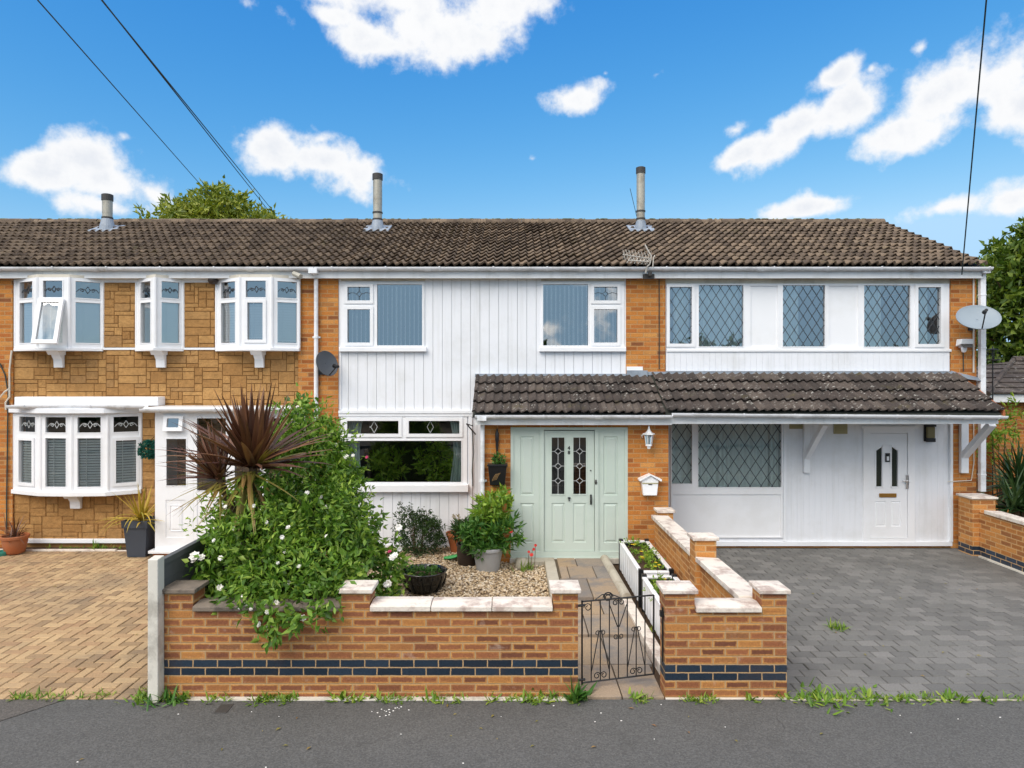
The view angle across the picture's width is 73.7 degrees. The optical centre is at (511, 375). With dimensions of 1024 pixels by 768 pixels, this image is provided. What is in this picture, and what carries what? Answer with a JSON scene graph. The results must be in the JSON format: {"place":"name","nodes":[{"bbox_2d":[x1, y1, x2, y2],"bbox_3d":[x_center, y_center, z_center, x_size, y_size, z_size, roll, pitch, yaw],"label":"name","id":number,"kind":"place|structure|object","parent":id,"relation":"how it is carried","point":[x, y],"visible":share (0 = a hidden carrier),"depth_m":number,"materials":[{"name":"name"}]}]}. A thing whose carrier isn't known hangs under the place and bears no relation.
{"place":"outdoors","nodes":[
{"label":"outdoors","id":0,"kind":"place"},
{"bbox_2d":[0,699,65,721],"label":"pavement","id":1,"kind":"structure","parent":0,"point":[12,709],"depth_m":6.10,"materials":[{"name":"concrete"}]},
{"bbox_2d":[0,551,152,699],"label":"driveway","id":2,"kind":"structure","parent":0,"point":[88,615],"depth_m":8.09,"materials":[{"name":"beige brick"}]},
{"bbox_2d":[0,550,6,555],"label":"plastic tub","id":3,"kind":"object","parent":2,"relation":"on","point":[2,553],"visible":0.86,"depth_m":11.14,"materials":[{"name":"teal plastic"}]},
{"bbox_2d":[0,516,29,554],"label":"potted plant","id":4,"kind":"object","parent":2,"relation":"on","point":[14,541],"visible":1,"depth_m":11.22,"materials":[{"name":"ceramic"}]},
{"bbox_2d":[0,549,125,551],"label":"bed edging","id":5,"kind":"object","parent":2,"relation":"on","point":[88,550],"visible":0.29,"depth_m":11.46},
{"bbox_2d":[100,484,161,556],"bbox_3d":[-6.086,2.352,11.131,1.118,1.186,1.150,0,0,0],"label":"potted plant","id":6,"kind":"object","parent":2,"relation":"on","point":[139,531],"visible":0.94,"depth_m":11.06,"materials":[{"name":"plastic"}]},
{"bbox_2d":[0,193,357,555],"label":"terraced house","id":7,"kind":"structure","parent":2,"relation":"on","point":[121,339],"depth_m":11.66,"materials":[{"name":"brick"}]},
{"bbox_2d":[16,278,34,347],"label":"window","id":8,"kind":"structure","parent":7,"relation":"in","point":[23,339],"depth_m":11.62,"materials":[{"name":"plastic"}]},
{"bbox_2d":[14,413,38,490],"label":"window","id":9,"kind":"structure","parent":7,"relation":"in","point":[32,438],"depth_m":11.61,"materials":[{"name":"plastic"}]},
{"bbox_2d":[31,277,66,347],"bbox_3d":[-7.665,-1.051,11.326,0.534,1.176,0.298,0,0,0],"label":"window","id":10,"kind":"structure","parent":7,"relation":"in","point":[50,321],"depth_m":11.40,"materials":[{"name":"plastic"}]},
{"bbox_2d":[42,414,69,491],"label":"window","id":11,"kind":"structure","parent":7,"relation":"in","point":[47,485],"depth_m":11.45,"materials":[{"name":"plastic"}]},
{"bbox_2d":[71,277,100,347],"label":"window","id":12,"kind":"structure","parent":7,"relation":"in","point":[85,312],"depth_m":11.57,"materials":[{"name":"plastic"}]},
{"bbox_2d":[73,414,105,491],"bbox_3d":[-7.068,1.292,11.459,0.571,1.304,0.091,0,0,-4],"label":"window","id":13,"kind":"structure","parent":7,"relation":"in","point":[94,485],"depth_m":11.44,"materials":[{"name":"plastic"}]},
{"bbox_2d":[109,413,139,490],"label":"window","id":14,"kind":"structure","parent":7,"relation":"in","point":[122,484],"depth_m":11.58,"materials":[{"name":"plastic"}]},
{"bbox_2d":[137,277,153,347],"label":"window","id":15,"kind":"structure","parent":7,"relation":"in","point":[145,332],"depth_m":11.60,"materials":[{"name":"plastic"}]},
{"bbox_2d":[137,437,154,459],"bbox_3d":[-6.123,1.234,11.502,0.382,0.385,0.374,0,0,0],"label":"topiary ball","id":16,"kind":"object","parent":7,"relation":"hanging from","point":[150,444],"visible":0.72,"depth_m":11.42,"materials":[{"name":"green plant"}]},
{"bbox_2d":[157,277,181,347],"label":"window","id":17,"kind":"structure","parent":7,"relation":"in","point":[169,316],"depth_m":11.58,"materials":[{"name":"plastic"}]},
{"bbox_2d":[155,413,193,549],"bbox_3d":[-5.467,1.709,11.041,0.622,2.222,0.158,0,0,0],"label":"door","id":18,"kind":"structure","parent":7,"relation":"in","point":[169,534],"depth_m":11.05,"materials":[{"name":"plastic"}]},
{"bbox_2d":[208,278,217,283],"bbox_3d":[-5.089,-1.633,11.620,0.170,0.150,0.170,0,0,0],"label":"wasp nest","id":19,"kind":"object","parent":7,"relation":"attached to","point":[212,280],"visible":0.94,"depth_m":11.56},
{"bbox_2d":[217,278,237,347],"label":"window","id":20,"kind":"structure","parent":7,"relation":"in","point":[223,330],"depth_m":11.61,"materials":[{"name":"plastic"}]},
{"bbox_2d":[194,413,294,539],"bbox_3d":[-4.338,1.709,11.082,1.632,2.222,0.077,0,0,0],"label":"porch window","id":21,"kind":"structure","parent":7,"relation":"in","point":[197,509],"depth_m":11.05,"materials":[{"name":"plastic"}]},
{"bbox_2d":[241,277,269,347],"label":"window","id":22,"kind":"structure","parent":7,"relation":"in","point":[255,321],"depth_m":11.40,"materials":[{"name":"plastic"}]},
{"bbox_2d":[274,277,297,347],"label":"window","id":23,"kind":"structure","parent":7,"relation":"in","point":[287,334],"depth_m":11.54,"materials":[{"name":"plastic"}]},
{"bbox_2d":[292,271,302,278],"bbox_3d":[-3.602,-1.673,11.400,0.257,0.142,0.107,0,0,37],"label":"security camera","id":24,"kind":"object","parent":7,"relation":"attached to","point":[297,275],"visible":1,"depth_m":11.34,"materials":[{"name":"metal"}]},
{"bbox_2d":[37,0,212,198],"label":"overhead cable","id":25,"kind":"object","parent":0,"point":[111,83],"visible":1,"depth_m":10.61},
{"bbox_2d":[101,0,273,211],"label":"overhead cable","id":26,"kind":"object","parent":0,"point":[183,100],"visible":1,"depth_m":11.25,"materials":[{"name":"black rubber"}]},
{"bbox_2d":[321,546,549,602],"bbox_3d":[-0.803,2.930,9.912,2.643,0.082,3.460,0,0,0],"label":"gravel","id":27,"kind":"structure","parent":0,"point":[512,583],"depth_m":9.76,"materials":[{"name":"beige gravel"}]},
{"bbox_2d":[148,519,278,702],"bbox_3d":[-3.241,2.350,8.107,0.098,1.399,3.905,0,0,0],"label":"fence","id":28,"kind":"object","parent":27,"relation":"on","point":[165,571],"visible":0.2,"depth_m":6.19,"materials":[{"name":"concrete"}]},
{"bbox_2d":[154,382,334,582],"bbox_3d":[-2.786,1.494,7.176,1.804,2.918,1.743,0,0,0],"label":"cordyline","id":29,"kind":"object","parent":27,"relation":"on","point":[247,442],"visible":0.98,"depth_m":7.00,"materials":[{"name":"brown plant"}]},
{"bbox_2d":[181,382,413,654],"bbox_3d":[-2.140,1.521,7.371,2.100,2.883,3.110,0,0,0],"label":"shrub","id":30,"kind":"object","parent":27,"relation":"on","point":[325,514],"visible":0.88,"depth_m":6.91,"materials":[{"name":"green plant"}]},
{"bbox_2d":[389,501,449,558],"bbox_3d":[-1.527,2.594,11.235,1.019,1.054,0.764,0,0,0],"label":"shrub","id":31,"kind":"object","parent":27,"relation":"on","point":[427,526],"visible":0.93,"depth_m":11.16,"materials":[{"name":"green plant"}]},
{"bbox_2d":[403,563,446,594],"bbox_3d":[-1.196,2.740,9.300,0.630,0.379,0.630,0,0,0],"label":"flower bowl","id":32,"kind":"object","parent":27,"relation":"on","point":[427,578],"visible":0.96,"depth_m":9.13,"materials":[{"name":"plastic"}]},
{"bbox_2d":[444,554,456,559],"bbox_3d":[-0.948,2.883,10.850,0.273,0.097,0.179,0,0,0],"label":"garden ornament","id":33,"kind":"object","parent":27,"relation":"on","point":[454,556],"visible":0.72,"depth_m":10.88,"materials":[{"name":"green plastic"}]},
{"bbox_2d":[446,514,462,552],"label":"potted plant","id":34,"kind":"object","parent":27,"relation":"on","point":[453,547],"visible":0.37,"depth_m":11.24,"materials":[{"name":"orange plant"}]},
{"bbox_2d":[447,516,475,565],"bbox_3d":[-0.710,2.555,10.595,0.605,0.790,0.539,0,0,-24],"label":"potted plant","id":35,"kind":"object","parent":27,"relation":"on","point":[464,558],"visible":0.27,"depth_m":10.48,"materials":[{"name":"brown plant"}]},
{"bbox_2d":[456,482,526,572],"bbox_3d":[-0.352,2.281,10.362,1.078,1.338,0.854,0,0,-18],"label":"potted plant","id":36,"kind":"object","parent":27,"relation":"on","point":[481,535],"visible":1,"depth_m":10.21,"materials":[{"name":"green plant"}]},
{"bbox_2d":[314,172,672,563],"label":"terraced house","id":37,"kind":"structure","parent":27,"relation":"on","point":[525,337],"depth_m":11.68,"materials":[{"name":"brick"}]},
{"bbox_2d":[316,351,338,375],"bbox_3d":[-3.075,-0.201,11.425,0.376,0.423,0.559,0,0,-13],"label":"satellite dish","id":38,"kind":"object","parent":37,"relation":"attached to","point":[327,363],"visible":1,"depth_m":11.37,"materials":[{"name":"black metal"}]},
{"bbox_2d":[339,281,426,351],"bbox_3d":[-2.206,-1.009,11.725,1.487,1.200,0.201,0,0,0],"label":"window","id":39,"kind":"structure","parent":37,"relation":"in","point":[372,304],"depth_m":11.68,"materials":[{"name":"plastic"}]},
{"bbox_2d":[364,443,412,481],"bbox_3d":[-2.215,2.021,12.182,0.769,1.695,0.798,0,0,31],"label":"houseplant","id":40,"kind":"object","parent":37,"relation":"on","point":[378,463],"visible":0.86,"depth_m":12.04,"materials":[{"name":"plant"}]},
{"bbox_2d":[341,417,468,491],"bbox_3d":[-1.846,1.344,11.760,2.206,1.274,0.340,0,0,0],"label":"window","id":41,"kind":"structure","parent":37,"relation":"in","point":[458,480],"depth_m":11.67,"materials":[{"name":"plastic"}]},
{"bbox_2d":[411,441,453,481],"bbox_3d":[-1.335,1.968,12.126,0.910,1.803,0.780,0,0,0],"label":"houseplant","id":42,"kind":"object","parent":37,"relation":"on","point":[428,460],"visible":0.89,"depth_m":12.03,"materials":[{"name":"plant"}]},
{"bbox_2d":[495,429,498,452],"bbox_3d":[-0.234,1.044,10.715,0.060,0.420,0.060,0,0,0],"label":"wall ornament","id":43,"kind":"object","parent":37,"relation":"attached to","point":[497,437],"depth_m":10.70,"materials":[{"name":"black metal"}]},
{"bbox_2d":[487,451,507,484],"bbox_3d":[-0.227,1.443,10.649,0.314,0.532,0.286,0,0,0],"label":"wall planter","id":44,"kind":"object","parent":37,"relation":"attached to","point":[497,471],"visible":1,"depth_m":10.59,"materials":[{"name":"black plastic"}]},
{"bbox_2d":[544,431,596,550],"bbox_3d":[0.925,1.824,10.777,0.830,1.899,0.116,0,0,0],"label":"front door","id":45,"kind":"structure","parent":37,"relation":"in","point":[568,516],"depth_m":10.78,"materials":[{"name":"green plastic"}]},
{"bbox_2d":[539,281,625,351],"bbox_3d":[1.204,-1.009,11.726,1.481,1.200,0.201,0,0,0],"label":"window","id":46,"kind":"structure","parent":37,"relation":"in","point":[618,304],"depth_m":11.68,"materials":[{"name":"plastic"}]},
{"bbox_2d":[622,244,654,278],"bbox_3d":[2.111,-1.907,11.353,0.646,0.560,0.278,0,0,-16],"label":"tv aerial","id":47,"kind":"object","parent":37,"relation":"attached to","point":[649,275],"visible":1,"depth_m":11.35,"materials":[{"name":"metal"}]},
{"bbox_2d":[641,426,654,448],"bbox_3d":[2.120,0.961,10.651,0.167,0.371,0.238,0,0,-29],"label":"wall lantern","id":48,"kind":"object","parent":37,"relation":"attached to","point":[648,434],"depth_m":10.62,"materials":[{"name":"plastic"}]},
{"bbox_2d":[638,473,661,494],"bbox_3d":[2.152,1.703,10.674,0.350,0.333,0.148,0,0,0],"label":"letter box","id":49,"kind":"object","parent":37,"relation":"attached to","point":[649,484],"visible":1,"depth_m":10.63,"materials":[{"name":"plastic"}]},
{"bbox_2d":[515,557,527,569],"bbox_3d":[0.151,2.860,10.400,0.220,0.180,0.160,0,0,0],"label":"stone","id":50,"kind":"object","parent":27,"relation":"on","point":[519,560],"visible":0.72,"depth_m":10.35,"materials":[{"name":"beige stone"}]},
{"bbox_2d":[510,544,538,572],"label":"flower","id":51,"kind":"object","parent":27,"relation":"on","point":[530,565],"visible":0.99,"depth_m":10.25,"materials":[{"name":"green plant"}]},
{"bbox_2d":[0,700,1023,767],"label":"pavement","id":52,"kind":"structure","parent":0,"point":[417,734],"depth_m":5.59,"materials":[{"name":"grey asphalt"}]},
{"bbox_2d":[140,684,188,710],"bbox_3d":[-3.132,2.867,6.178,0.415,0.205,0.379,0,0,0],"label":"broadleaf weed","id":53,"kind":"object","parent":52,"relation":"on","point":[168,701],"visible":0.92,"depth_m":6.14,"materials":[{"name":"green plant"}]},
{"bbox_2d":[214,704,233,712],"bbox_3d":[-2.550,2.958,6.040,0.112,0.025,0.160,0,0,0],"label":"meter cover","id":54,"kind":"object","parent":52,"relation":"on","point":[223,708],"visible":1,"depth_m":6.04,"materials":[{"name":"grey metal"}]},
{"bbox_2d":[8,544,1023,706],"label":"weeds","id":55,"kind":"object","parent":52,"relation":"on","point":[948,695],"visible":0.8,"depth_m":6.21,"materials":[{"name":"green plant"}]},
{"bbox_2d":[560,673,596,703],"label":"broadleaf weed","id":56,"kind":"object","parent":52,"relation":"on","point":[579,694],"visible":0.98,"depth_m":6.17,"materials":[{"name":"green plant"}]},
{"bbox_2d":[790,699,1023,700],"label":"drive edging","id":57,"kind":"object","parent":52,"relation":"on","point":[920,700],"visible":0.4,"depth_m":6.19,"materials":[{"name":"stone"}]},
{"bbox_2d":[0,0,1023,349],"label":"sky","id":58,"kind":"structure","parent":0,"point":[489,109],"materials":[{"name":"blue"}]},
{"bbox_2d":[516,555,663,699],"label":"garden path","id":59,"kind":"structure","parent":0,"point":[596,577],"depth_m":7.68,"materials":[{"name":"stone"}]},
{"bbox_2d":[613,565,659,686],"bbox_3d":[1.765,3.035,8.595,0.730,0.130,4.210,0,0,0],"label":"planting strip","id":60,"kind":"object","parent":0,"point":[657,676],"visible":0.07,"depth_m":8.48,"materials":[{"name":"soil"}]},
{"bbox_2d":[619,536,673,606],"bbox_3d":[1.849,2.664,9.541,0.518,0.593,1.669,0,0,0],"label":"planter","id":61,"kind":"object","parent":60,"relation":"on","point":[637,558],"visible":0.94,"depth_m":9.41,"materials":[{"name":"plastic"}]},
{"bbox_2d":[641,572,679,638],"bbox_3d":[1.840,2.686,7.810,0.505,0.549,1.608,0,0,0],"label":"planter","id":62,"kind":"object","parent":60,"relation":"on","point":[649,586],"visible":0.18,"depth_m":8.24,"materials":[{"name":"plastic"}]},
{"bbox_2d":[716,548,1023,698],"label":"driveway","id":63,"kind":"structure","parent":0,"point":[912,612],"depth_m":8.29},
{"bbox_2d":[800,677,852,714],"bbox_3d":[2.835,2.906,6.192,0.468,0.135,0.586,0,0,21],"label":"dandelion","id":64,"kind":"object","parent":63,"relation":"on","point":[810,702],"visible":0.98,"depth_m":6.16,"materials":[{"name":"green plant"}]},
{"bbox_2d":[825,618,850,631],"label":"grass tuft","id":65,"kind":"object","parent":63,"relation":"on","point":[836,627],"visible":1,"depth_m":7.94,"materials":[{"name":"green plant"}]},
{"bbox_2d":[839,684,899,712],"bbox_3d":[3.253,2.917,6.232,0.505,0.121,0.531,0,0,0],"label":"dandelion","id":66,"kind":"object","parent":63,"relation":"on","point":[869,696],"visible":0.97,"depth_m":6.20,"materials":[{"name":"green plant"}]},
{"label":"side garden","id":67,"kind":"structure","parent":0,"visible":0},
{"bbox_2d":[986,346,1000,494],"bbox_3d":[9.788,1.178,13.900,0.260,3.544,0.260,0,0,0],"label":"bird feeder","id":68,"kind":"object","parent":67,"relation":"on","point":[992,359],"visible":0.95,"depth_m":13.89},
{"bbox_2d":[975,216,1023,366],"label":"broadleaf tree","id":69,"kind":"object","parent":67,"relation":"on","point":[1005,288],"visible":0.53,"depth_m":19.14,"materials":[{"name":"green plant"}]},
{"bbox_2d":[976,356,1023,513],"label":"garage","id":70,"kind":"structure","parent":67,"relation":"on","point":[1008,377],"depth_m":14.37,"materials":[{"name":"brick"}]},
{"bbox_2d":[976,435,1023,516],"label":"spiky plant","id":71,"kind":"object","parent":67,"relation":"on","point":[1013,497],"visible":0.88,"depth_m":12.21,"materials":[{"name":"green plant"}]},
{"bbox_2d":[976,392,1023,510],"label":"tall shrub","id":72,"kind":"object","parent":67,"relation":"on","point":[995,433],"visible":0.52,"depth_m":13.34,"materials":[{"name":"green plant"}]},
{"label":"ground","id":73,"kind":"structure","parent":0,"visible":0},
{"bbox_2d":[0,547,125,549],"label":"soil strip","id":74,"kind":"object","parent":73,"relation":"on","point":[123,548],"visible":0.11,"depth_m":11.59,"materials":[{"name":"brown soil"}]},
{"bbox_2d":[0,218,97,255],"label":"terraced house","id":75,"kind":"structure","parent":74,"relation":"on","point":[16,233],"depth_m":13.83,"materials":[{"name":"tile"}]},
{"bbox_2d":[87,539,105,548],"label":"grass tuft","id":76,"kind":"object","parent":74,"relation":"on","point":[96,546],"visible":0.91,"depth_m":11.60,"materials":[{"name":"green plant"}]},
{"bbox_2d":[133,174,288,218],"bbox_3d":[-10.259,-1.963,24.091,7.180,9.826,5.274,0,0,0],"label":"broadleaf tree","id":77,"kind":"object","parent":73,"relation":"on","point":[223,204],"visible":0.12,"depth_m":22.90,"materials":[{"name":"green plant"}]},
{"bbox_2d":[161,580,580,700],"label":"garden wall","id":78,"kind":"structure","parent":73,"relation":"on","point":[475,648],"depth_m":6.26,"materials":[{"name":"brick"}]},
{"bbox_2d":[578,592,654,684],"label":"garden gate","id":79,"kind":"structure","parent":78,"relation":"attached to","point":[582,606],"depth_m":6.47,"materials":[{"name":"black metal"}]},
{"bbox_2d":[651,507,790,699],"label":"garden wall","id":80,"kind":"structure","parent":73,"relation":"on","point":[725,631],"depth_m":6.26,"materials":[{"name":"brick"}]},
{"bbox_2d":[659,607,663,661],"bbox_3d":[1.387,2.400,6.325,0.034,0.500,0.040,0,0,0],"label":"gate stop","id":81,"kind":"object","parent":80,"relation":"attached to","point":[661,613],"visible":1,"depth_m":6.32,"materials":[{"name":"black metal"}]},
{"bbox_2d":[618,166,1008,547],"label":"terraced house","id":82,"kind":"structure","parent":73,"relation":"on","point":[811,378],"depth_m":11.69,"materials":[{"name":"brick"}]},
{"bbox_2d":[671,424,782,537],"bbox_3d":[3.674,1.755,11.767,1.915,2.047,0.207,0,0,0],"label":"window","id":83,"kind":"structure","parent":82,"relation":"in","point":[727,479],"depth_m":11.70,"materials":[{"name":"plastic"}]},
{"bbox_2d":[666,284,951,351],"bbox_3d":[5.073,-0.994,11.769,4.869,1.180,0.227,0,0,0],"label":"window","id":84,"kind":"structure","parent":82,"relation":"in","point":[851,313],"depth_m":11.70,"materials":[{"name":"plastic"}]},
{"bbox_2d":[870,433,908,537],"bbox_3d":[6.453,1.887,11.678,0.658,1.787,0.125,0,0,0],"label":"front door","id":85,"kind":"structure","parent":82,"relation":"in","point":[889,480],"depth_m":11.69,"materials":[{"name":"plastic"}]},
{"bbox_2d":[924,424,935,441],"bbox_3d":[7.136,0.985,11.649,0.170,0.297,0.098,0,0,0],"label":"wall lamp","id":86,"kind":"object","parent":82,"relation":"attached to","point":[929,432],"visible":1,"depth_m":11.62,"materials":[{"name":"black metal"}]},
{"bbox_2d":[956,339,972,370],"bbox_3d":[7.654,-0.343,11.557,0.209,0.542,0.204,0,0,0],"label":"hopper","id":87,"kind":"object","parent":82,"relation":"attached to","point":[963,344],"visible":1,"depth_m":11.49,"materials":[{"name":"plastic"}]},
{"bbox_2d":[961,0,986,274],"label":"overhead cable","id":88,"kind":"object","parent":82,"relation":"attached to","point":[974,129],"visible":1,"depth_m":9.28,"materials":[{"name":"black rubber"}]},
{"bbox_2d":[956,305,1001,330],"bbox_3d":[7.728,-0.961,11.298,0.657,0.432,0.576,0,0,-29],"label":"satellite dish","id":89,"kind":"object","parent":82,"relation":"attached to","point":[975,317],"visible":1,"depth_m":11.29,"materials":[{"name":"white metal"}]},
{"bbox_2d":[956,493,1023,574],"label":"garden wall","id":90,"kind":"structure","parent":73,"relation":"on","point":[987,531],"depth_m":10.95,"materials":[{"name":"brick"}]}
]}

